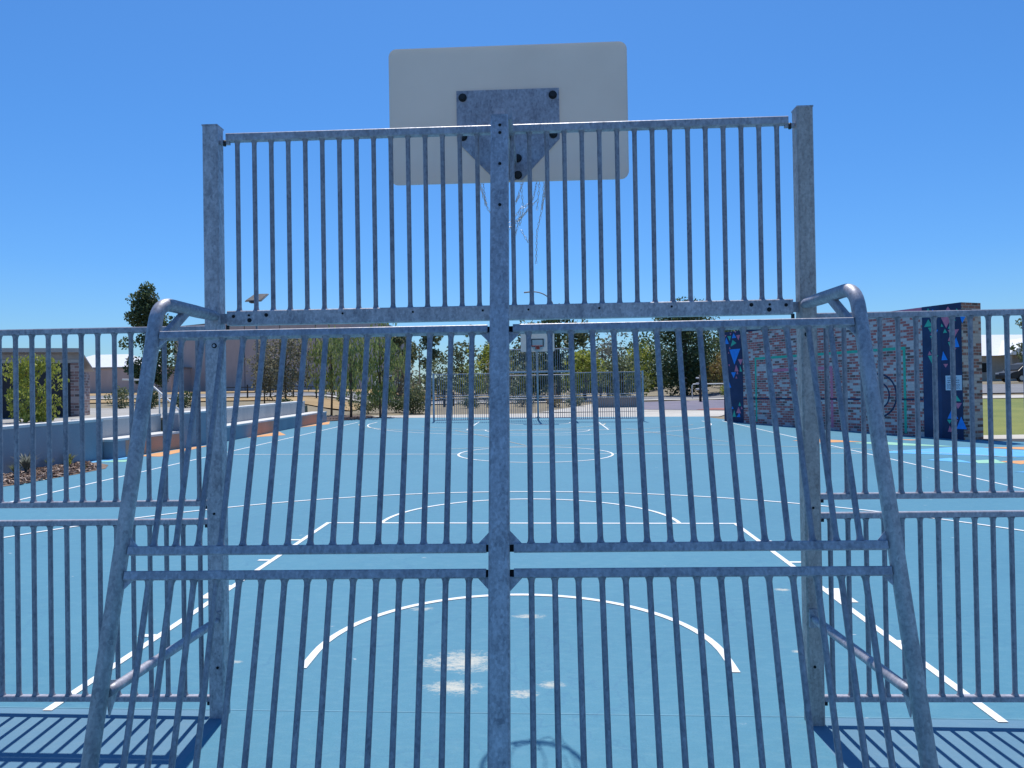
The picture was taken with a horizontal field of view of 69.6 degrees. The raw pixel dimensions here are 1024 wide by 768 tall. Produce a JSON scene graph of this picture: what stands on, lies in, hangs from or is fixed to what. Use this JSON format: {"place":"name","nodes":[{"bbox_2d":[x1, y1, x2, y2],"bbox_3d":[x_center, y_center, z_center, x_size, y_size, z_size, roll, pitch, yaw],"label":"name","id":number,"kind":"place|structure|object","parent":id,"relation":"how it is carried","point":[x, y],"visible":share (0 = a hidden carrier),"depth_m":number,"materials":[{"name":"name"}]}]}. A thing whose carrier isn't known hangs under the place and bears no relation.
{"place":"outdoors","nodes":[
{"label":"outdoors","id":0,"kind":"place"},
{"bbox_2d":[3,406,231,425],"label":"terrace paving","id":1,"kind":"structure","parent":0,"point":[106,412],"depth_m":23.82,"materials":[{"name":"concrete"}]},
{"bbox_2d":[2,354,69,422],"bbox_3d":[-12.079,0.173,18.674,1.236,1.953,1.616,-1,-1,38],"label":"bush","id":2,"kind":"object","parent":1,"relation":"on","point":[40,412],"visible":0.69,"depth_m":18.52,"materials":[{"name":"green plant"}]},
{"bbox_2d":[2,348,93,417],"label":"brick shed","id":3,"kind":"structure","parent":1,"relation":"on","point":[73,377],"depth_m":22.04,"materials":[{"name":"brick"}]},
{"bbox_2d":[2,363,70,417],"bbox_3d":[-14.223,0.222,21.861,2.010,1.665,0.055,-1,-1,-18],"label":"door","id":4,"kind":"structure","parent":3,"relation":"in","point":[5,385],"depth_m":21.95,"materials":[{"name":"black metal"}]},
{"bbox_2d":[104,385,134,408],"bbox_3d":[-16.424,0.599,30.758,1.056,1.145,1.081,-1,-1,2],"label":"shrub","id":5,"kind":"object","parent":1,"relation":"on","point":[121,393],"visible":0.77,"depth_m":30.68,"materials":[{"name":"green plant"}]},
{"bbox_2d":[134,390,161,408],"bbox_3d":[-14.573,0.680,29.711,1.181,0.923,1.005,-1,-1,2],"label":"shrub","id":6,"kind":"object","parent":1,"relation":"on","point":[155,397],"visible":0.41,"depth_m":29.57,"materials":[{"name":"green plant"}]},
{"bbox_2d":[122,379,178,413],"bbox_3d":[-9.520,0.613,19.536,2.000,1.545,0.168,-1,-1,20],"label":"handrail","id":7,"kind":"object","parent":1,"relation":"on","point":[155,388],"visible":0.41,"depth_m":19.50,"materials":[{"name":"silver metal"}]},
{"bbox_2d":[170,391,192,407],"bbox_3d":[-13.328,0.691,29.760,1.086,0.858,1.108,-1,-1,2],"label":"shrub","id":8,"kind":"object","parent":1,"relation":"on","point":[188,398],"visible":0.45,"depth_m":29.69,"materials":[{"name":"green plant"}]},
{"bbox_2d":[90,391,723,402],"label":"road","id":9,"kind":"structure","parent":0,"point":[716,395],"depth_m":54.25,"materials":[{"name":"grey asphalt"}]},
{"bbox_2d":[0,416,1023,767],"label":"court surface","id":10,"kind":"object","parent":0,"point":[568,658],"visible":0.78,"depth_m":5.79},
{"bbox_2d":[3,419,102,473],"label":"retaining wall","id":11,"kind":"structure","parent":10,"relation":"on","point":[57,439],"depth_m":15.00,"materials":[{"name":"concrete"}]},
{"bbox_2d":[3,461,107,485],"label":"bark mulch","id":12,"kind":"object","parent":10,"relation":"on","point":[38,479],"visible":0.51,"depth_m":13.81,"materials":[{"name":"brown wood"}]},
{"bbox_2d":[8,452,39,473],"bbox_3d":[-9.164,1.467,13.882,0.534,0.450,0.610,-1,-1,2],"label":"strappy plant","id":13,"kind":"object","parent":12,"relation":"on","point":[25,462],"visible":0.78,"depth_m":13.82,"materials":[{"name":"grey plant"}]},
{"bbox_2d":[71,414,179,458],"bbox_3d":[-9.196,1.377,17.820,0.968,1.237,2.866,-1,-1,7],"label":"concrete bench","id":14,"kind":"object","parent":10,"relation":"on","point":[124,437],"visible":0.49,"depth_m":17.61,"materials":[{"name":"white concrete"}]},
{"bbox_2d":[162,410,205,447],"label":"retaining wall","id":15,"kind":"structure","parent":10,"relation":"on","point":[186,424],"depth_m":19.57,"materials":[{"name":"concrete"}]},
{"bbox_2d":[201,401,326,440],"bbox_3d":[-8.495,1.327,26.152,1.002,1.349,10.006,-1,-1,2],"label":"concrete bench","id":16,"kind":"object","parent":10,"relation":"on","point":[265,420],"visible":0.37,"depth_m":25.46,"materials":[{"name":"white concrete"}]},
{"bbox_2d":[327,415,374,420],"bbox_3d":[-7.593,1.538,33.811,2.400,0.093,5.000,-1,-1,2],"label":"mulch bed","id":17,"kind":"object","parent":10,"relation":"on","point":[329,418],"visible":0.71,"depth_m":34.00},
{"bbox_2d":[329,337,379,416],"bbox_3d":[-7.367,-0.451,34.167,2.519,4.433,2.195,-1,-1,2],"label":"tree","id":18,"kind":"object","parent":17,"relation":"on","point":[353,365],"visible":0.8,"depth_m":34.14,"materials":[{"name":"green plant"}]},
{"bbox_2d":[432,373,488,421],"bbox_3d":[-1.881,0.632,30.397,2.796,2.180,0.075,-1,-1,2],"label":"barred fence","id":19,"kind":"object","parent":10,"relation":"on","point":[434,396],"visible":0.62,"depth_m":30.40,"materials":[{"name":"metal"}]},
{"bbox_2d":[56,707,978,718],"bbox_3d":[1.854,1.673,3.695,23.500,0.257,0.004,-1,-1,2],"label":"slab joint","id":20,"kind":"object","parent":10,"relation":"on","point":[553,713],"visible":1,"depth_m":3.76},
{"bbox_2d":[509,348,574,419],"bbox_3d":[1.071,0.074,30.853,3.126,3.131,1.221,-1,-1,2],"label":"sports goal","id":21,"kind":"object","parent":10,"relation":"on","point":[537,371],"visible":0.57,"depth_m":30.89,"materials":[{"name":"metal"}]},
{"bbox_2d":[520,333,554,356],"bbox_3d":[1.026,-1.501,29.843,1.026,1.187,1.066,0,-1,-41],"label":"basketball hoop","id":22,"kind":"object","parent":21,"relation":"attached to","point":[538,342],"visible":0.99,"depth_m":29.81,"materials":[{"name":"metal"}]},
{"bbox_2d":[102,442,1004,462],"bbox_3d":[0.910,1.634,17.527,20.100,0.216,5.150,-1,-1,2],"label":"ground mural","id":23,"kind":"object","parent":10,"relation":"on","point":[977,461],"visible":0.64,"depth_m":16.10},
{"bbox_2d":[91,447,1023,462],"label":"ground mural","id":24,"kind":"object","parent":10,"relation":"on","point":[979,451],"visible":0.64,"depth_m":16.73},
{"bbox_2d":[435,426,728,444],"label":"game lines","id":25,"kind":"object","parent":10,"relation":"on","point":[562,430],"visible":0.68,"depth_m":24.74,"materials":[{"name":"white paint"}]},
{"bbox_2d":[144,421,1023,463],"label":"ground mural","id":26,"kind":"object","parent":10,"relation":"on","point":[160,454],"visible":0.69,"depth_m":18.38},
{"bbox_2d":[575,371,643,420],"bbox_3d":[3.994,0.562,30.160,2.796,2.180,0.075,-1,-1,2],"label":"barred fence","id":27,"kind":"object","parent":10,"relation":"on","point":[642,372],"visible":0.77,"depth_m":30.16,"materials":[{"name":"metal"}]},
{"bbox_2d":[369,423,1004,456],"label":"game lines","id":28,"kind":"object","parent":10,"relation":"on","point":[613,444],"visible":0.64,"depth_m":19.10,"materials":[{"name":"white paint"}]},
{"bbox_2d":[982,439,1023,441],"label":"drain edging","id":29,"kind":"object","parent":10,"relation":"on","point":[1020,440],"visible":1,"depth_m":19.82,"materials":[{"name":"grey concrete"}]},
{"bbox_2d":[0,708,1023,767],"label":"court margin","id":30,"kind":"object","parent":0,"point":[38,738],"visible":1,"depth_m":3.50,"materials":[{"name":"blue concrete"}]},
{"bbox_2d":[0,325,209,704],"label":"barred fence","id":31,"kind":"object","parent":30,"relation":"on","point":[69,696],"visible":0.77,"depth_m":3.81,"materials":[{"name":"metal"}]},
{"bbox_2d":[80,105,938,767],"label":"sports goal","id":32,"kind":"object","parent":30,"relation":"on","point":[498,543],"visible":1,"depth_m":3.05,"materials":[{"name":"metal"}]},
{"bbox_2d":[389,41,628,263],"bbox_3d":[-0.011,-1.350,4.198,1.026,1.187,1.066,0,-1,-41],"label":"basketball hoop","id":33,"kind":"object","parent":32,"relation":"attached to","point":[518,84],"visible":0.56,"depth_m":4.22,"materials":[{"name":"white plastic"}]},
{"bbox_2d":[4,421,1023,721],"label":"court lines","id":34,"kind":"object","parent":30,"relation":"on","point":[708,639],"visible":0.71,"depth_m":5.70,"materials":[{"name":"white paint"}]},
{"bbox_2d":[817,309,1023,705],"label":"barred fence","id":35,"kind":"object","parent":30,"relation":"on","point":[956,516],"visible":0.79,"depth_m":3.63,"materials":[{"name":"metal"}]},
{"bbox_2d":[0,0,1023,388],"label":"sky","id":36,"kind":"structure","parent":0,"point":[918,105],"materials":[{"name":"blue"}]},
{"bbox_2d":[375,410,723,417],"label":"path","id":37,"kind":"structure","parent":0,"point":[695,413],"depth_m":35.59,"materials":[{"name":"concrete"}]},
{"bbox_2d":[90,381,1023,430],"bbox_3d":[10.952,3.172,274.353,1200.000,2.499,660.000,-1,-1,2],"label":"ground","id":38,"kind":"structure","parent":0,"point":[461,409],"depth_m":41.98,"materials":[{"name":"beige soil"}]},
{"bbox_2d":[86,354,159,366],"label":"distant house","id":39,"kind":"structure","parent":38,"relation":"on","point":[106,360],"depth_m":97.75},
{"bbox_2d":[86,366,191,393],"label":"warehouse","id":40,"kind":"structure","parent":38,"relation":"on","point":[106,379],"depth_m":70.21,"materials":[{"name":"metal"}]},
{"bbox_2d":[118,281,177,387],"bbox_3d":[-19.436,-2.146,39.522,2.610,6.741,3.200,-1,-1,40],"label":"tree","id":41,"kind":"object","parent":38,"relation":"on","point":[142,305],"visible":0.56,"depth_m":39.06,"materials":[{"name":"green plant"}]},
{"bbox_2d":[90,397,360,409],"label":"grass verge","id":42,"kind":"object","parent":38,"relation":"on","point":[314,401],"depth_m":44.39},
{"bbox_2d":[245,294,268,382],"bbox_3d":[-12.491,-1.690,36.086,0.960,5.550,0.730,-1,-1,2],"label":"solar lamp","id":43,"kind":"object","parent":38,"relation":"on","point":[261,298],"visible":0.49,"depth_m":36.08,"materials":[{"name":"metal"}]},
{"bbox_2d":[244,339,278,403],"bbox_3d":[-12.184,-0.562,36.764,1.919,3.634,1.999,-1,-1,2],"label":"tree","id":44,"kind":"object","parent":38,"relation":"on","point":[265,371],"visible":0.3,"depth_m":36.44,"materials":[{"name":"green plant"}]},
{"bbox_2d":[90,389,446,399],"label":"grass verge","id":45,"kind":"object","parent":38,"relation":"on","point":[253,391],"depth_m":62.55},
{"bbox_2d":[375,375,403,393],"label":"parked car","id":46,"kind":"object","parent":45,"relation":"on","point":[392,384],"visible":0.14,"depth_m":60.83,"materials":[{"name":"grey metal"}]},
{"bbox_2d":[383,336,423,394],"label":"tree","id":47,"kind":"object","parent":45,"relation":"on","point":[400,340],"visible":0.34,"depth_m":61.46,"materials":[{"name":"green plant"}]},
{"bbox_2d":[418,336,445,397],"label":"tree","id":48,"kind":"object","parent":45,"relation":"on","point":[435,353],"visible":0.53,"depth_m":62.67,"materials":[{"name":"green plant"}]},
{"bbox_2d":[246,328,318,402],"bbox_3d":[-11.139,-0.598,35.527,3.471,4.248,3.201,-1,-1,2],"label":"tree","id":49,"kind":"object","parent":38,"relation":"on","point":[291,378],"visible":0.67,"depth_m":35.47,"materials":[{"name":"green plant"}]},
{"bbox_2d":[281,398,292,401],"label":"shrub","id":50,"kind":"object","parent":38,"relation":"on","point":[286,400],"visible":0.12,"depth_m":33.13,"materials":[{"name":"green plant"}]},
{"bbox_2d":[174,323,403,391],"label":"warehouse","id":51,"kind":"structure","parent":38,"relation":"on","point":[232,350],"depth_m":73.78,"materials":[{"name":"metal"}]},
{"bbox_2d":[300,324,358,414],"bbox_3d":[-9.164,-0.672,36.897,3.168,4.843,3.163,-1,-1,-28],"label":"tree","id":52,"kind":"object","parent":38,"relation":"on","point":[330,375],"visible":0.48,"depth_m":36.80,"materials":[{"name":"green plant"}]},
{"bbox_2d":[226,384,487,405],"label":"roadside fence","id":53,"kind":"object","parent":38,"relation":"on","point":[247,387],"visible":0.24,"depth_m":46.96,"materials":[{"name":"black metal"}]},
{"bbox_2d":[345,392,390,413],"bbox_3d":[-7.475,1.060,38.492,2.385,1.249,1.859,-1,-1,-28],"label":"shrub","id":54,"kind":"object","parent":38,"relation":"on","point":[369,406],"visible":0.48,"depth_m":38.37,"materials":[{"name":"green plant"}]},
{"bbox_2d":[352,323,405,416],"bbox_3d":[-6.201,-0.823,34.990,2.734,5.144,2.703,-1,-1,2],"label":"tree","id":55,"kind":"object","parent":38,"relation":"on","point":[380,349],"visible":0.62,"depth_m":34.99,"materials":[{"name":"green plant"}]},
{"bbox_2d":[388,395,403,412],"bbox_3d":[-6.139,1.097,39.380,1.772,1.120,1.408,-1,-1,-31],"label":"shrub","id":56,"kind":"object","parent":38,"relation":"on","point":[393,403],"visible":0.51,"depth_m":39.17,"materials":[{"name":"green plant"}]},
{"bbox_2d":[381,356,424,399],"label":"tree","id":57,"kind":"object","parent":38,"relation":"on","point":[401,382],"visible":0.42,"depth_m":55.72,"materials":[{"name":"green plant"}]},
{"bbox_2d":[94,395,723,403],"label":"kerb strip","id":58,"kind":"object","parent":38,"relation":"on","point":[446,403],"visible":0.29,"depth_m":49.72,"materials":[{"name":"concrete"}]},
{"bbox_2d":[398,384,424,413],"bbox_3d":[-5.104,0.842,38.169,1.579,1.663,1.929,-1,-1,-20],"label":"shrub","id":59,"kind":"object","parent":38,"relation":"on","point":[415,402],"visible":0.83,"depth_m":37.98,"materials":[{"name":"green plant"}]},
{"bbox_2d":[421,356,459,400],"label":"tree","id":60,"kind":"object","parent":38,"relation":"on","point":[434,367],"visible":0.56,"depth_m":56.63,"materials":[{"name":"green plant"}]},
{"bbox_2d":[442,340,480,393],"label":"tree","id":61,"kind":"object","parent":38,"relation":"on","point":[458,355],"visible":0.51,"depth_m":70.39,"materials":[{"name":"green plant"}]},
{"bbox_2d":[457,396,480,407],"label":"shrub","id":62,"kind":"object","parent":38,"relation":"on","point":[465,402],"visible":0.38,"depth_m":43.60,"materials":[{"name":"green plant"}]},
{"bbox_2d":[453,363,488,397],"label":"tree","id":63,"kind":"object","parent":38,"relation":"on","point":[465,387],"visible":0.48,"depth_m":57.57,"materials":[{"name":"green plant"}]},
{"bbox_2d":[464,344,511,396],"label":"tree","id":64,"kind":"object","parent":38,"relation":"on","point":[485,352],"visible":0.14,"depth_m":62.42,"materials":[{"name":"green plant"}]},
{"bbox_2d":[476,341,515,381],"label":"tree","id":65,"kind":"object","parent":38,"relation":"on","point":[480,358],"visible":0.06,"depth_m":73.88,"materials":[{"name":"green plant"}]},
{"bbox_2d":[483,357,518,399],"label":"tree","id":66,"kind":"object","parent":38,"relation":"on","point":[517,378],"visible":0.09,"depth_m":54.72,"materials":[{"name":"green plant"}]},
{"bbox_2d":[512,391,536,406],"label":"shrub","id":67,"kind":"object","parent":38,"relation":"on","point":[521,401],"visible":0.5,"depth_m":44.48,"materials":[{"name":"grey plant"}]},
{"bbox_2d":[509,320,545,392],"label":"tree","id":68,"kind":"object","parent":38,"relation":"on","point":[521,356],"visible":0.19,"depth_m":56.24,"materials":[{"name":"green plant"}]},
{"bbox_2d":[510,347,567,393],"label":"tree","id":69,"kind":"object","parent":38,"relation":"on","point":[545,386],"visible":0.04,"depth_m":90.69,"materials":[{"name":"green plant"}]},
{"bbox_2d":[510,358,568,400],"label":"tree","id":70,"kind":"object","parent":38,"relation":"on","point":[545,382],"visible":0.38,"depth_m":52.18,"materials":[{"name":"green plant"}]},
{"bbox_2d":[524,291,555,395],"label":"street lamp","id":71,"kind":"object","parent":38,"relation":"on","point":[552,303],"visible":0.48,"depth_m":66.55,"materials":[{"name":"grey metal"}]},
{"bbox_2d":[546,394,561,406],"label":"shrub","id":72,"kind":"object","parent":38,"relation":"on","point":[556,401],"visible":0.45,"depth_m":43.36,"materials":[{"name":"green plant"}]},
{"bbox_2d":[538,303,582,395],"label":"tree","id":73,"kind":"object","parent":38,"relation":"on","point":[557,343],"visible":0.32,"depth_m":54.24,"materials":[{"name":"green plant"}]},
{"bbox_2d":[410,372,721,393],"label":"distant scrub","id":74,"kind":"object","parent":38,"relation":"on","point":[422,381],"visible":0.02,"depth_m":109.49,"materials":[{"name":"green plant"}]},
{"bbox_2d":[564,390,584,405],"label":"shrub","id":75,"kind":"object","parent":38,"relation":"on","point":[580,399],"visible":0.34,"depth_m":43.85,"materials":[{"name":"green plant"}]},
{"bbox_2d":[559,319,604,395],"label":"tree","id":76,"kind":"object","parent":38,"relation":"on","point":[581,339],"visible":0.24,"depth_m":57.84,"materials":[{"name":"green plant"}]},
{"bbox_2d":[561,350,606,399],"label":"tree","id":77,"kind":"object","parent":38,"relation":"on","point":[584,364],"visible":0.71,"depth_m":51.18,"materials":[{"name":"green plant"}]},
{"bbox_2d":[561,352,620,392],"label":"tree","id":78,"kind":"object","parent":38,"relation":"on","point":[603,380],"visible":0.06,"depth_m":87.51,"materials":[{"name":"green plant"}]},
{"bbox_2d":[596,332,628,385],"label":"tree","id":79,"kind":"object","parent":38,"relation":"on","point":[607,350],"visible":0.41,"depth_m":61.69,"materials":[{"name":"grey plant"}]},
{"bbox_2d":[590,355,652,396],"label":"tree","id":80,"kind":"object","parent":38,"relation":"on","point":[623,368],"visible":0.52,"depth_m":52.88,"materials":[{"name":"green plant"}]},
{"bbox_2d":[624,340,656,396],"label":"tree","id":81,"kind":"object","parent":38,"relation":"on","point":[645,359],"visible":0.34,"depth_m":58.90,"materials":[{"name":"green plant"}]},
{"bbox_2d":[617,332,678,391],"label":"tree","id":82,"kind":"object","parent":38,"relation":"on","point":[648,341],"visible":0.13,"depth_m":89.31,"materials":[{"name":"green plant"}]},
{"bbox_2d":[646,296,720,395],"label":"tree","id":83,"kind":"object","parent":38,"relation":"on","point":[691,362],"visible":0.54,"depth_m":58.35,"materials":[{"name":"green plant"}]},
{"bbox_2d":[674,331,719,385],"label":"tree","id":84,"kind":"object","parent":38,"relation":"on","point":[709,358],"visible":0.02,"depth_m":91.13,"materials":[{"name":"green plant"}]},
{"bbox_2d":[691,383,722,397],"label":"tube rail","id":85,"kind":"object","parent":38,"relation":"on","point":[698,384],"visible":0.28,"depth_m":51.08,"materials":[{"name":"silver metal"}]},
{"bbox_2d":[706,350,723,389],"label":"autumn bush","id":86,"kind":"object","parent":38,"relation":"on","point":[715,370],"visible":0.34,"depth_m":55.56,"materials":[{"name":"green plant"}]},
{"bbox_2d":[708,319,738,382],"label":"tree","id":87,"kind":"object","parent":38,"relation":"on","point":[717,341],"visible":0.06,"depth_m":65.90,"materials":[{"name":"green plant"}]},
{"bbox_2d":[724,302,983,439],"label":"mural wall","id":88,"kind":"structure","parent":38,"relation":"on","point":[760,391],"depth_m":22.34,"materials":[{"name":"brick"}]},
{"bbox_2d":[981,335,1022,381],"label":"house","id":89,"kind":"structure","parent":38,"relation":"on","point":[998,359],"depth_m":78.60,"materials":[{"name":"paint"}]},
{"bbox_2d":[982,362,986,372],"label":"window","id":90,"kind":"structure","parent":89,"relation":"in","point":[984,366],"depth_m":78.59,"materials":[{"name":"black glass"}]},
{"bbox_2d":[1012,358,1022,380],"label":"garage door","id":91,"kind":"structure","parent":89,"relation":"in","point":[1014,360],"depth_m":78.47,"materials":[{"name":"metal"}]},
{"bbox_2d":[995,363,1022,381],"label":"parked car","id":92,"kind":"object","parent":38,"relation":"on","point":[1016,369],"visible":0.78,"depth_m":60.32,"materials":[{"name":"black metal"}]},
{"bbox_2d":[1010,318,1022,361],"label":"tree","id":93,"kind":"object","parent":38,"relation":"on","point":[1012,347],"visible":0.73,"depth_m":53.93,"materials":[{"name":"green plant"}]},
{"bbox_2d":[546,399,723,411],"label":"path","id":94,"kind":"structure","parent":0,"point":[582,408],"depth_m":39.75,"materials":[{"name":"concrete"}]},
{"bbox_2d":[598,397,636,407],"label":"planter seat","id":95,"kind":"object","parent":94,"relation":"on","point":[623,401],"depth_m":41.76,"materials":[{"name":"concrete"}]},
{"bbox_2d":[644,400,723,409],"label":"softfall pad","id":96,"kind":"object","parent":94,"relation":"on","point":[691,405],"visible":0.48,"depth_m":43.01,"materials":[{"name":"rubber"}]},
{"bbox_2d":[696,375,701,401],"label":"exercise post","id":97,"kind":"object","parent":96,"relation":"on","point":[700,390],"visible":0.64,"depth_m":46.59,"materials":[{"name":"black metal"}]},
{"bbox_2d":[696,408,723,409],"bbox_3d":[11.326,1.317,38.902,3.065,0.079,1.724,-1,-1,17],"label":"softfall pad","id":98,"kind":"object","parent":96,"relation":"on","point":[713,409],"visible":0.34,"depth_m":38.50,"materials":[{"name":"grey rubber"}]},
{"bbox_2d":[982,384,1023,392],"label":"road","id":99,"kind":"structure","parent":0,"point":[1015,388],"depth_m":44.81,"materials":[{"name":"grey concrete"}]},
{"bbox_2d":[983,398,1023,434],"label":"lawn","id":100,"kind":"structure","parent":0,"point":[999,414],"depth_m":26.57,"materials":[{"name":"green plant"}]},
{"bbox_2d":[983,435,1023,438],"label":"path","id":101,"kind":"structure","parent":0,"point":[1004,436],"depth_m":21.03,"materials":[{"name":"concrete"}]},
{"bbox_2d":[983,395,1023,397],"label":"path","id":102,"kind":"structure","parent":0,"point":[1012,396],"depth_m":35.84,"materials":[{"name":"concrete"}]}
]}

